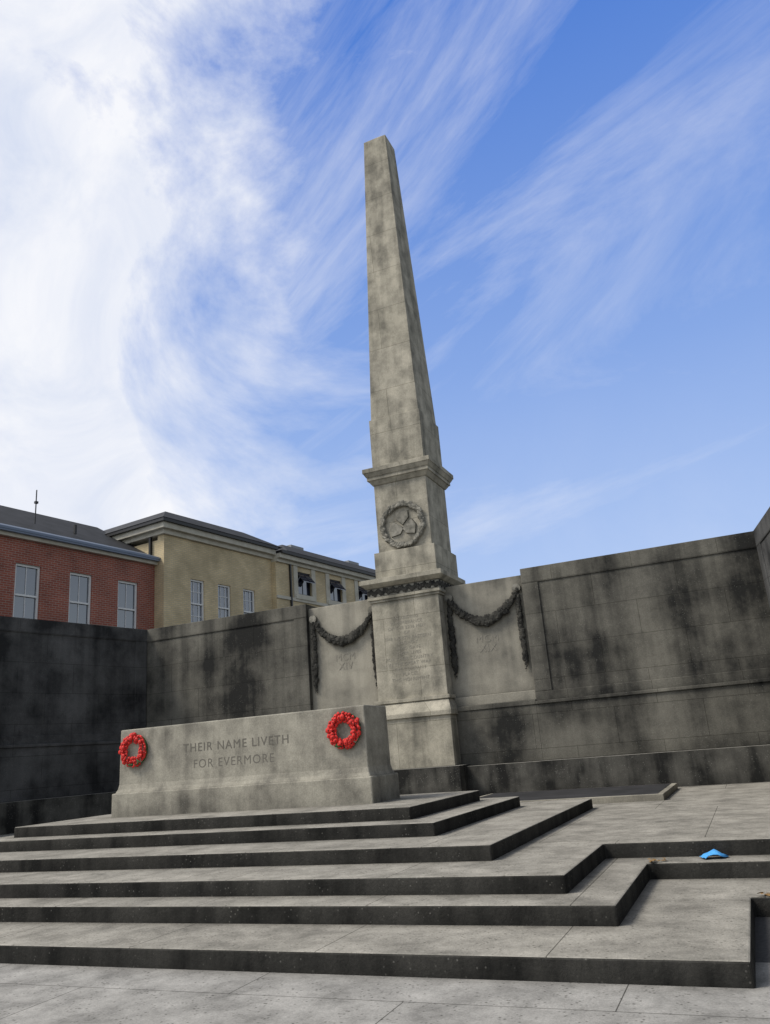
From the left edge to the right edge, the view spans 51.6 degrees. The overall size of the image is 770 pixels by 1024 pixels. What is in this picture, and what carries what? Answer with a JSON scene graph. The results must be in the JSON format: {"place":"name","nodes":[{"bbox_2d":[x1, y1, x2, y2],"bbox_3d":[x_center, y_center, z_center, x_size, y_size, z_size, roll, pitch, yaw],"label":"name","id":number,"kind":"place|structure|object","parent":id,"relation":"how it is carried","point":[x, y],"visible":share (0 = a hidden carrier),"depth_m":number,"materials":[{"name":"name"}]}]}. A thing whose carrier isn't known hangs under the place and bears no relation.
{"place":"outdoors","nodes":[
{"label":"outdoors","id":0,"kind":"place"},
{"bbox_2d":[104,511,375,628],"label":"yellow brick building","id":1,"kind":"structure","parent":0,"point":[205,571],"depth_m":33.35,"materials":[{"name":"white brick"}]},
{"bbox_2d":[0,962,769,1023],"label":"pavement","id":2,"kind":"structure","parent":0,"point":[44,994],"depth_m":4.29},
{"bbox_2d":[0,782,769,988],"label":"memorial steps","id":3,"kind":"structure","parent":2,"relation":"on","point":[593,895],"depth_m":5.73,"materials":[{"name":"grey stone"}]},
{"bbox_2d":[0,790,592,872],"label":"stone platform","id":4,"kind":"structure","parent":3,"relation":"on","point":[462,826],"depth_m":8.20,"materials":[{"name":"grey stone"}]},
{"bbox_2d":[111,705,399,817],"bbox_3d":[-1.743,3.237,10.238,3.800,1.123,0.794,-11,-18,22],"label":"memorial stone","id":5,"kind":"object","parent":4,"relation":"on","point":[287,760],"visible":0.99,"depth_m":9.81,"materials":[{"name":"stone"}]},
{"bbox_2d":[118,732,147,767],"bbox_3d":[-3.353,3.166,10.575,0.459,0.462,0.096,-11,-18,22],"label":"poppy wreath","id":6,"kind":"object","parent":5,"relation":"attached to","point":[123,748],"visible":1,"depth_m":10.55,"materials":[{"name":"red paper"}]},
{"bbox_2d":[325,711,360,749],"bbox_3d":[-0.491,2.584,9.413,0.469,0.445,0.097,-11,-18,22],"label":"poppy wreath","id":7,"kind":"object","parent":5,"relation":"attached to","point":[333,723],"visible":1,"depth_m":9.39,"materials":[{"name":"red paper"}]},
{"bbox_2d":[648,857,665,861],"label":"dry leaves","id":8,"kind":"object","parent":3,"relation":"on","point":[656,860],"visible":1,"depth_m":6.50,"materials":[{"name":"brown plant"}]},
{"bbox_2d":[699,849,728,858],"bbox_3d":[2.677,2.777,6.480,0.200,0.066,0.168,-4,-17,-2],"label":"face mask","id":9,"kind":"object","parent":3,"relation":"on","point":[710,853],"visible":1,"depth_m":6.45,"materials":[{"name":"blue fabric"}]},
{"bbox_2d":[0,0,769,583],"label":"sky","id":10,"kind":"structure","parent":0,"point":[585,184],"materials":[{"name":"blue"}]},
{"bbox_2d":[359,135,470,794],"bbox_3d":[0.322,-2.050,17.974,2.000,16.184,2.170,-11,-18,22],"label":"obelisk","id":11,"kind":"object","parent":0,"point":[408,476],"visible":0.98,"depth_m":17.01,"materials":[{"name":"stone"}]},
{"bbox_2d":[480,783,677,803],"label":"memorial slab","id":12,"kind":"structure","parent":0,"point":[638,793],"depth_m":11.89,"materials":[{"name":"grey stone"}]},
{"bbox_2d":[755,917,769,962],"bbox_3d":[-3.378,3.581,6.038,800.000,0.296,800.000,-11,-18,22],"label":"ground","id":13,"kind":"structure","parent":0,"point":[762,939],"depth_m":4.87,"materials":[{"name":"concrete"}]},
{"bbox_2d":[0,490,160,629],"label":"red brick building","id":14,"kind":"structure","parent":13,"relation":"on","point":[55,569],"depth_m":27.85,"materials":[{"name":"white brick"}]},
{"bbox_2d":[0,507,769,834],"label":"memorial screen wall","id":15,"kind":"structure","parent":13,"relation":"on","point":[646,665],"depth_m":15.11,"materials":[{"name":"grey stone"}]},
{"bbox_2d":[309,606,377,694],"bbox_3d":[-0.873,2.927,16.781,1.587,1.700,0.140,-11,-18,22],"label":"carved garland","id":16,"kind":"object","parent":15,"relation":"attached to","point":[339,640],"visible":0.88,"depth_m":16.84,"materials":[{"name":"stone"}]},
{"bbox_2d":[336,652,354,669],"bbox_3d":[-0.827,3.145,16.762,0.445,0.329,0.006,-11,-18,22],"label":"carved date","id":17,"kind":"object","parent":15,"relation":"attached to","point":[345,659],"visible":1,"depth_m":16.76,"materials":[{"name":"beige stone"}]},
{"bbox_2d":[444,584,527,677],"bbox_3d":[1.980,2.347,15.624,1.582,1.699,0.139,-11,-18,22],"label":"carved garland","id":18,"kind":"object","parent":15,"relation":"attached to","point":[489,620],"visible":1,"depth_m":15.62,"materials":[{"name":"stone"}]},
{"bbox_2d":[476,633,497,651],"bbox_3d":[2.014,2.567,15.609,0.445,0.328,0.006,-11,-18,22],"label":"carved date","id":19,"kind":"object","parent":15,"relation":"attached to","point":[487,641],"visible":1,"depth_m":15.61,"materials":[{"name":"beige stone"}]}
]}

